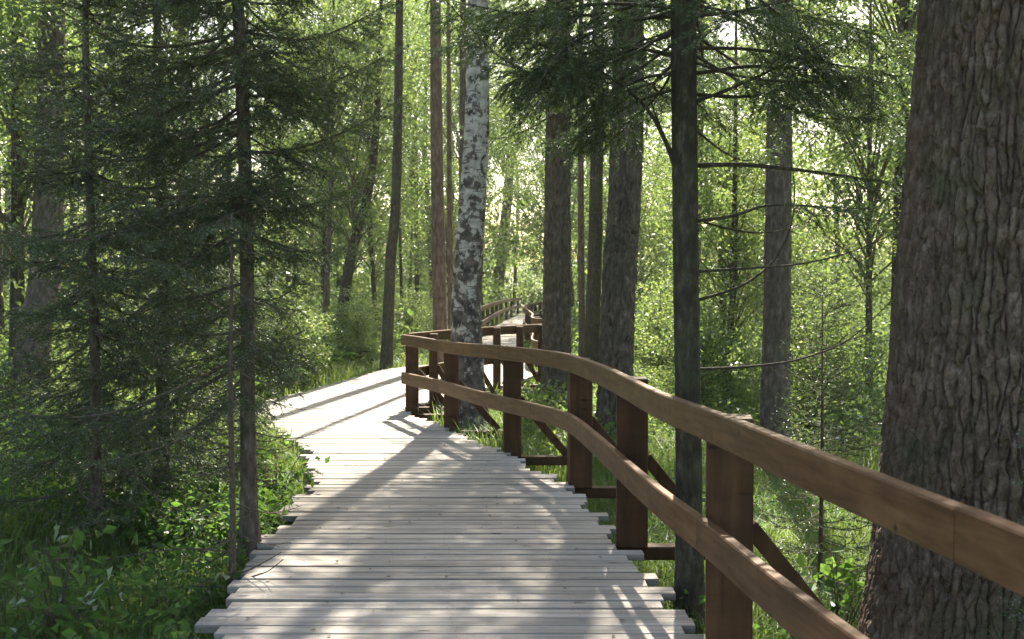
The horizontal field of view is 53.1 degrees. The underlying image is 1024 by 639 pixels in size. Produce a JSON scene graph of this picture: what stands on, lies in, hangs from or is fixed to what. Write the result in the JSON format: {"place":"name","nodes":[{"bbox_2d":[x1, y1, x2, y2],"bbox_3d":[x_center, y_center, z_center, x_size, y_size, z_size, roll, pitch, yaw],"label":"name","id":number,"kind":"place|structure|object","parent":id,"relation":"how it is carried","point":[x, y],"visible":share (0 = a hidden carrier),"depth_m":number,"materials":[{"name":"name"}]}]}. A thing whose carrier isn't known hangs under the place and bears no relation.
{"place":"outdoors","nodes":[
{"label":"outdoors","id":0,"kind":"place"},
{"bbox_2d":[0,261,890,638],"bbox_3d":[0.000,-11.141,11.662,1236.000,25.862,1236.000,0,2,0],"label":"ground","id":1,"kind":"structure","parent":0,"point":[516,313],"depth_m":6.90,"materials":[{"name":"green plant"}]},
{"bbox_2d":[5,0,65,414],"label":"broadleaf tree","id":2,"kind":"object","parent":1,"relation":"on","point":[39,292],"visible":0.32,"depth_m":11.58,"materials":[{"name":"brown plant"}]},
{"bbox_2d":[0,10,117,351],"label":"broadleaf tree","id":3,"kind":"object","parent":1,"relation":"on","point":[2,323],"visible":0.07,"depth_m":19.01,"materials":[{"name":"green plant"}]},
{"bbox_2d":[0,523,122,638],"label":"leafy plant","id":4,"kind":"object","parent":1,"relation":"on","point":[76,601],"visible":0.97,"depth_m":4.91,"materials":[{"name":"green plant"}]},
{"bbox_2d":[0,0,153,384],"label":"broadleaf tree","id":5,"kind":"object","parent":1,"relation":"on","point":[19,21],"visible":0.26,"depth_m":12.29,"materials":[{"name":"green plant"}]},
{"bbox_2d":[0,0,203,229],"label":"broadleaf tree","id":6,"kind":"object","parent":1,"relation":"on","point":[1,149],"visible":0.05,"depth_m":15.09,"materials":[{"name":"green plant"}]},
{"bbox_2d":[0,0,239,544],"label":"spruce tree","id":7,"kind":"object","parent":1,"relation":"on","point":[95,501],"visible":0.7,"depth_m":6.88,"materials":[{"name":"green plant"}]},
{"bbox_2d":[26,11,223,324],"bbox_3d":[-10.437,-4.508,28.032,5.104,10.360,5.259,1,2,35],"label":"broadleaf tree","id":8,"kind":"object","parent":1,"relation":"on","point":[126,265],"visible":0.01,"depth_m":27.98,"materials":[{"name":"green plant"}]},
{"bbox_2d":[100,275,179,342],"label":"shrub","id":9,"kind":"object","parent":1,"relation":"on","point":[129,303],"visible":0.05,"depth_m":18.19,"materials":[{"name":"green plant"}]},
{"bbox_2d":[100,291,205,372],"bbox_3d":[-5.458,0.273,15.664,1.707,1.756,1.878,0,2,0],"label":"shrub","id":10,"kind":"object","parent":1,"relation":"on","point":[156,341],"visible":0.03,"depth_m":15.49,"materials":[{"name":"green plant"}]},
{"bbox_2d":[0,0,322,527],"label":"spruce tree","id":11,"kind":"object","parent":1,"relation":"on","point":[221,283],"visible":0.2,"depth_m":7.79,"materials":[{"name":"green plant"}]},
{"bbox_2d":[92,0,286,308],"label":"broadleaf tree","id":12,"kind":"object","parent":1,"relation":"on","point":[165,34],"visible":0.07,"depth_m":23.80,"materials":[{"name":"green plant"}]},
{"bbox_2d":[176,356,227,373],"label":"fern","id":13,"kind":"object","parent":1,"relation":"on","point":[199,363],"visible":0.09,"depth_m":15.88,"materials":[{"name":"green plant"}]},
{"bbox_2d":[0,0,411,565],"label":"spruce tree","id":14,"kind":"object","parent":1,"relation":"on","point":[241,196],"visible":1,"depth_m":6.24,"materials":[{"name":"green plant"}]},
{"bbox_2d":[190,369,226,377],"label":"fern","id":15,"kind":"object","parent":1,"relation":"on","point":[208,371],"visible":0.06,"depth_m":15.67,"materials":[{"name":"green plant"}]},
{"bbox_2d":[104,213,320,592],"bbox_3d":[-1.649,0.501,5.793,1.171,2.198,1.359,0,2,0],"label":"spruce sapling","id":16,"kind":"object","parent":1,"relation":"on","point":[231,540],"visible":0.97,"depth_m":5.78,"materials":[{"name":"green plant"}]},
{"bbox_2d":[210,379,276,390],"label":"fern","id":17,"kind":"object","parent":1,"relation":"on","point":[257,383],"visible":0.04,"depth_m":14.59,"materials":[{"name":"green plant"}]},
{"bbox_2d":[225,370,306,396],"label":"fern","id":18,"kind":"object","parent":1,"relation":"on","point":[261,383],"visible":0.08,"depth_m":15.15,"materials":[{"name":"green plant"}]},
{"bbox_2d":[209,435,329,504],"bbox_3d":[-1.959,1.255,8.137,0.753,0.623,0.848,-2,2,-43],"label":"leafy plant","id":19,"kind":"object","parent":1,"relation":"on","point":[261,463],"visible":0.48,"depth_m":8.12,"materials":[{"name":"green plant"}]},
{"bbox_2d":[255,303,319,347],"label":"shrub","id":20,"kind":"object","parent":1,"relation":"on","point":[292,327],"visible":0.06,"depth_m":20.11,"materials":[{"name":"green plant"}]},
{"bbox_2d":[201,0,373,298],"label":"broadleaf tree","id":21,"kind":"object","parent":1,"relation":"on","point":[294,269],"visible":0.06,"depth_m":36.54,"materials":[{"name":"green plant"}]},
{"bbox_2d":[237,285,339,382],"bbox_3d":[-3.836,0.309,17.481,1.743,1.827,1.871,0,2,0],"label":"shrub","id":22,"kind":"object","parent":1,"relation":"on","point":[303,334],"visible":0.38,"depth_m":17.53,"materials":[{"name":"green plant"}]},
{"bbox_2d":[265,368,315,389],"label":"fern","id":23,"kind":"object","parent":1,"relation":"on","point":[290,374],"visible":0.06,"depth_m":16.15,"materials":[{"name":"green plant"}]},
{"bbox_2d":[258,355,332,370],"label":"fern","id":24,"kind":"object","parent":1,"relation":"on","point":[319,358],"visible":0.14,"depth_m":17.12,"materials":[{"name":"green plant"}]},
{"bbox_2d":[283,370,314,383],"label":"fern","id":25,"kind":"object","parent":1,"relation":"on","point":[309,375],"visible":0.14,"depth_m":16.76,"materials":[{"name":"green plant"}]},
{"bbox_2d":[251,71,392,325],"bbox_3d":[-5.044,-3.020,27.442,4.039,7.828,4.055,0,2,0],"label":"broadleaf tree","id":26,"kind":"object","parent":1,"relation":"on","point":[322,241],"visible":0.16,"depth_m":27.20,"materials":[{"name":"green plant"}]},
{"bbox_2d":[219,0,429,341],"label":"broadleaf tree","id":27,"kind":"object","parent":1,"relation":"on","point":[327,12],"visible":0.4,"depth_m":23.82,"materials":[{"name":"green plant"}]},
{"bbox_2d":[259,37,392,322],"bbox_3d":[-5.608,-4.011,30.853,4.497,9.294,4.850,0,2,0],"label":"broadleaf tree","id":28,"kind":"object","parent":1,"relation":"on","point":[305,246],"visible":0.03,"depth_m":30.86,"materials":[{"name":"green plant"}]},
{"bbox_2d":[311,356,345,371],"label":"fern","id":29,"kind":"object","parent":1,"relation":"on","point":[331,358],"visible":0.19,"depth_m":18.84,"materials":[{"name":"green plant"}]},
{"bbox_2d":[314,352,361,368],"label":"fern","id":30,"kind":"object","parent":1,"relation":"on","point":[343,355],"visible":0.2,"depth_m":19.81,"materials":[{"name":"green plant"}]},
{"bbox_2d":[261,0,430,334],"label":"broadleaf tree","id":31,"kind":"object","parent":1,"relation":"on","point":[361,218],"visible":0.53,"depth_m":24.81,"materials":[{"name":"green plant"}]},
{"bbox_2d":[327,346,378,363],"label":"fern","id":32,"kind":"object","parent":1,"relation":"on","point":[347,349],"visible":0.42,"depth_m":21.35,"materials":[{"name":"green plant"}]},
{"bbox_2d":[314,285,406,360],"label":"shrub","id":33,"kind":"object","parent":1,"relation":"on","point":[355,323],"visible":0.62,"depth_m":22.38,"materials":[{"name":"green plant"}]},
{"bbox_2d":[261,0,466,345],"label":"broadleaf tree","id":34,"kind":"object","parent":1,"relation":"on","point":[427,62],"visible":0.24,"depth_m":26.79,"materials":[{"name":"green plant"}]},
{"bbox_2d":[331,135,430,297],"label":"broadleaf tree","id":35,"kind":"object","parent":1,"relation":"on","point":[378,248],"visible":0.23,"depth_m":35.00,"materials":[{"name":"green plant"}]},
{"bbox_2d":[379,0,402,369],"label":"broadleaf tree","id":36,"kind":"object","parent":1,"relation":"on","point":[387,344],"visible":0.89,"depth_m":20.86,"materials":[{"name":"brown plant"}]},
{"bbox_2d":[313,0,494,311],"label":"broadleaf tree","id":37,"kind":"object","parent":1,"relation":"on","point":[400,236],"visible":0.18,"depth_m":31.89,"materials":[{"name":"green plant"}]},
{"bbox_2d":[369,284,447,352],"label":"shrub","id":38,"kind":"object","parent":1,"relation":"on","point":[413,319],"visible":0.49,"depth_m":25.82,"materials":[{"name":"green plant"}]},
{"bbox_2d":[366,81,457,303],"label":"broadleaf tree","id":39,"kind":"object","parent":1,"relation":"on","point":[411,236],"visible":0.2,"depth_m":42.79,"materials":[{"name":"green plant"}]},
{"bbox_2d":[415,285,447,329],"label":"shrub","id":40,"kind":"object","parent":1,"relation":"on","point":[431,304],"visible":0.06,"depth_m":31.83,"materials":[{"name":"green plant"}]},
{"bbox_2d":[430,0,446,362],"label":"pine tree","id":41,"kind":"object","parent":1,"relation":"on","point":[438,240],"visible":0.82,"depth_m":20.82,"materials":[{"name":"brown plant"}]},
{"bbox_2d":[0,262,890,638],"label":"undergrowth","id":42,"kind":"object","parent":1,"relation":"on","point":[172,534],"visible":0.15,"depth_m":7.61,"materials":[{"name":"green plant"}]},
{"bbox_2d":[214,426,290,456],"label":"leafy plant","id":43,"kind":"object","parent":42,"relation":"on","point":[271,443],"visible":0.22,"depth_m":9.91,"materials":[{"name":"green plant"}]},
{"bbox_2d":[311,342,343,353],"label":"fern","id":44,"kind":"object","parent":42,"relation":"on","point":[327,348],"visible":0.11,"depth_m":20.55,"materials":[{"name":"green plant"}]},
{"bbox_2d":[402,157,493,319],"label":"broadleaf tree","id":45,"kind":"object","parent":1,"relation":"on","point":[429,240],"visible":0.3,"depth_m":39.91,"materials":[{"name":"green plant"}]},
{"bbox_2d":[194,315,704,638],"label":"boardwalk","id":46,"kind":"structure","parent":1,"relation":"on","point":[493,570],"depth_m":6.29,"materials":[{"name":"grey wood"}]},
{"bbox_2d":[247,421,623,636],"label":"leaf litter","id":47,"kind":"object","parent":46,"relation":"on","point":[425,557],"visible":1,"depth_m":6.40,"materials":[{"name":"brown plant"}]},
{"bbox_2d":[406,324,541,413],"bbox_3d":[-0.505,0.665,16.202,1.604,1.129,5.506,1,2,26],"label":"railing","id":48,"kind":"object","parent":46,"relation":"attached to","point":[434,368],"visible":0.24,"depth_m":16.15,"materials":[{"name":"brown wood"}]},
{"bbox_2d":[481,297,521,336],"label":"railing","id":49,"kind":"object","parent":46,"relation":"attached to","point":[487,318],"visible":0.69,"depth_m":46.33,"materials":[{"name":"brown wood"}]},
{"bbox_2d":[523,301,542,373],"bbox_3d":[0.556,0.086,34.954,2.286,1.129,32.217,0,2,3],"label":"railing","id":50,"kind":"object","parent":46,"relation":"attached to","point":[530,311],"visible":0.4,"depth_m":29.37,"materials":[{"name":"brown wood"}]},
{"bbox_2d":[401,335,1023,638],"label":"railing","id":51,"kind":"object","parent":46,"relation":"attached to","point":[725,534],"visible":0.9,"depth_m":4.56,"materials":[{"name":"brown wood"}]},
{"bbox_2d":[446,0,452,340],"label":"pine tree","id":52,"kind":"object","parent":1,"relation":"on","point":[449,202],"visible":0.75,"depth_m":22.38,"materials":[{"name":"brown plant"}]},
{"bbox_2d":[0,0,913,321],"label":"woodland","id":53,"kind":"object","parent":1,"relation":"on","point":[496,248],"visible":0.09,"depth_m":54.16,"materials":[{"name":"green plant"}]},
{"bbox_2d":[382,0,542,202],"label":"broadleaf tree","id":54,"kind":"object","parent":1,"relation":"on","point":[454,128],"visible":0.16,"depth_m":35.60,"materials":[{"name":"green plant"}]},
{"bbox_2d":[459,0,466,197],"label":"broadleaf tree","id":55,"kind":"object","parent":1,"relation":"on","point":[462,97],"visible":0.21,"depth_m":19.33,"materials":[{"name":"plant"}]},
{"bbox_2d":[450,0,490,439],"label":"birch tree","id":56,"kind":"object","parent":1,"relation":"on","point":[466,314],"visible":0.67,"depth_m":12.82,"materials":[{"name":"white plant"}]},
{"bbox_2d":[423,54,535,305],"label":"broadleaf tree","id":57,"kind":"object","parent":1,"relation":"on","point":[493,170],"visible":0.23,"depth_m":44.68,"materials":[{"name":"green plant"}]},
{"bbox_2d":[445,3,544,304],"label":"broadleaf tree","id":58,"kind":"object","parent":1,"relation":"on","point":[504,216],"visible":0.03,"depth_m":67.53,"materials":[{"name":"green plant"}]},
{"bbox_2d":[489,65,586,318],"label":"broadleaf tree","id":59,"kind":"object","parent":1,"relation":"on","point":[536,151],"visible":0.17,"depth_m":47.91,"materials":[{"name":"green plant"}]},
{"bbox_2d":[496,122,608,279],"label":"broadleaf tree","id":60,"kind":"object","parent":1,"relation":"on","point":[527,230],"visible":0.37,"depth_m":42.47,"materials":[{"name":"green plant"}]},
{"bbox_2d":[456,0,670,406],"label":"spruce tree","id":61,"kind":"object","parent":1,"relation":"on","point":[557,319],"visible":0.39,"depth_m":15.32,"materials":[{"name":"brown plant"}]},
{"bbox_2d":[489,1,646,333],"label":"broadleaf tree","id":62,"kind":"object","parent":1,"relation":"on","point":[572,182],"visible":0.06,"depth_m":36.92,"materials":[{"name":"green plant"}]},
{"bbox_2d":[578,0,584,356],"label":"spruce tree","id":63,"kind":"object","parent":1,"relation":"on","point":[581,291],"visible":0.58,"depth_m":21.91,"materials":[{"name":"brown plant"}]},
{"bbox_2d":[571,300,600,350],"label":"shrub","id":64,"kind":"object","parent":1,"relation":"on","point":[572,312],"visible":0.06,"depth_m":30.11,"materials":[{"name":"green plant"}]},
{"bbox_2d":[583,0,603,387],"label":"broadleaf tree","id":65,"kind":"object","parent":1,"relation":"on","point":[592,315],"visible":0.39,"depth_m":19.37,"materials":[{"name":"brown plant"}]},
{"bbox_2d":[570,126,666,293],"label":"broadleaf tree","id":66,"kind":"object","parent":1,"relation":"on","point":[576,222],"visible":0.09,"depth_m":35.65,"materials":[{"name":"green plant"}]},
{"bbox_2d":[570,0,671,226],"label":"broadleaf tree","id":67,"kind":"object","parent":1,"relation":"on","point":[648,151],"visible":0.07,"depth_m":31.75,"materials":[{"name":"green plant"}]},
{"bbox_2d":[573,131,672,349],"bbox_3d":[3.239,-1.842,27.056,3.514,6.283,3.195,0,2,0],"label":"broadleaf tree","id":68,"kind":"object","parent":1,"relation":"on","point":[650,243],"visible":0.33,"depth_m":26.97,"materials":[{"name":"green plant"}]},
{"bbox_2d":[498,0,764,435],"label":"spruce tree","id":69,"kind":"object","parent":1,"relation":"on","point":[618,305],"visible":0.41,"depth_m":12.23,"materials":[{"name":"brown plant"}]},
{"bbox_2d":[406,0,916,633],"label":"spruce tree","id":70,"kind":"object","parent":1,"relation":"on","point":[822,84],"visible":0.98,"depth_m":5.59,"materials":[{"name":"green plant"}]},
{"bbox_2d":[633,272,716,378],"bbox_3d":[2.932,0.257,20.946,2.505,2.447,2.335,0,2,13],"label":"shrub","id":71,"kind":"object","parent":1,"relation":"on","point":[661,308],"visible":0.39,"depth_m":20.77,"materials":[{"name":"green plant"}]},
{"bbox_2d":[638,86,742,288],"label":"broadleaf tree","id":72,"kind":"object","parent":1,"relation":"on","point":[669,173],"visible":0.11,"depth_m":30.81,"materials":[{"name":"green plant"}]},
{"bbox_2d":[634,285,761,408],"bbox_3d":[2.817,0.560,15.495,2.236,2.184,2.084,2,2,41],"label":"shrub","id":73,"kind":"object","parent":1,"relation":"on","point":[709,346],"visible":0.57,"depth_m":15.16,"materials":[{"name":"green plant"}]},
{"bbox_2d":[696,2,704,306],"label":"tree trunk","id":74,"kind":"object","parent":1,"relation":"on","point":[701,161],"visible":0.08,"depth_m":22.79,"materials":[{"name":"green plant"}]},
{"bbox_2d":[657,282,751,354],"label":"shrub","id":75,"kind":"object","parent":1,"relation":"on","point":[711,305],"visible":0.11,"depth_m":24.93,"materials":[{"name":"green plant"}]},
{"bbox_2d":[641,42,818,348],"bbox_3d":[4.216,-1.851,19.989,3.435,6.778,3.792,0,2,0],"label":"broadleaf tree","id":76,"kind":"object","parent":1,"relation":"on","point":[725,180],"visible":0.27,"depth_m":19.64,"materials":[{"name":"green plant"}]},
{"bbox_2d":[651,1,824,407],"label":"broadleaf tree","id":77,"kind":"object","parent":1,"relation":"on","point":[733,241],"visible":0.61,"depth_m":16.38,"materials":[{"name":"green plant"}]},
{"bbox_2d":[702,91,809,328],"bbox_3d":[7.499,-3.106,32.968,4.269,8.463,4.390,0,2,0],"label":"broadleaf tree","id":78,"kind":"object","parent":1,"relation":"on","point":[799,182],"visible":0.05,"depth_m":32.83,"materials":[{"name":"green plant"}]},
{"bbox_2d":[658,0,887,191],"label":"broadleaf tree","id":79,"kind":"object","parent":1,"relation":"on","point":[765,56],"visible":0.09,"depth_m":23.61,"materials":[{"name":"green plant"}]},
{"bbox_2d":[736,0,848,485],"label":"spruce tree","id":80,"kind":"object","parent":1,"relation":"on","point":[776,312],"visible":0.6,"depth_m":10.49,"materials":[{"name":"brown plant"}]},
{"bbox_2d":[734,277,858,384],"bbox_3d":[5.114,0.358,18.985,2.361,2.307,2.202,1,2,38],"label":"shrub","id":81,"kind":"object","parent":1,"relation":"on","point":[792,314],"visible":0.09,"depth_m":18.67,"materials":[{"name":"green plant"}]},
{"bbox_2d":[721,284,888,428],"bbox_3d":[3.951,0.620,13.445,2.242,2.176,2.077,0,2,0],"label":"shrub","id":82,"kind":"object","parent":1,"relation":"on","point":[856,356],"visible":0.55,"depth_m":13.26,"materials":[{"name":"green plant"}]},
{"bbox_2d":[754,270,881,612],"bbox_3d":[1.876,0.765,6.212,1.162,2.144,1.157,0,2,0],"label":"spruce sapling","id":83,"kind":"object","parent":1,"relation":"on","point":[820,548],"visible":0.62,"depth_m":6.21,"materials":[{"name":"green plant"}]},
{"bbox_2d":[777,544,866,629],"bbox_3d":[1.584,1.419,5.136,0.705,0.564,0.592,0,2,11],"label":"leafy plant","id":84,"kind":"object","parent":1,"relation":"on","point":[850,579],"visible":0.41,"depth_m":5.12,"materials":[{"name":"green plant"}]},
{"bbox_2d":[740,0,918,396],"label":"broadleaf tree","id":85,"kind":"object","parent":1,"relation":"on","point":[869,258],"visible":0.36,"depth_m":15.82,"materials":[{"name":"green plant"}]},
{"bbox_2d":[803,0,918,327],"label":"broadleaf tree","id":86,"kind":"object","parent":1,"relation":"on","point":[906,26],"visible":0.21,"depth_m":16.79,"materials":[{"name":"green plant"}]},
{"bbox_2d":[803,0,918,243],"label":"broadleaf tree","id":87,"kind":"object","parent":1,"relation":"on","point":[894,109],"visible":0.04,"depth_m":18.22,"materials":[{"name":"green plant"}]},
{"bbox_2d":[821,0,916,118],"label":"broadleaf tree","id":88,"kind":"object","parent":1,"relation":"on","point":[877,29],"visible":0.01,"depth_m":24.71,"materials":[{"name":"green plant"}]},
{"bbox_2d":[857,5,914,158],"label":"broadleaf tree","id":89,"kind":"object","parent":1,"relation":"on","point":[880,64],"visible":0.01,"depth_m":29.79,"materials":[{"name":"green plant"}]},
{"bbox_2d":[857,0,1023,638],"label":"spruce tree","id":90,"kind":"object","parent":1,"relation":"on","point":[952,421],"visible":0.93,"depth_m":4.28,"materials":[{"name":"brown plant"}]},
{"bbox_2d":[977,396,1023,638],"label":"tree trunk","id":91,"kind":"object","parent":1,"relation":"on","point":[1009,601],"visible":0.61,"depth_m":3.80,"materials":[{"name":"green plant"}]},
{"bbox_2d":[0,0,910,262],"label":"sky","id":92,"kind":"structure","parent":0,"point":[730,30],"materials":[{"name":"white"}]}
]}

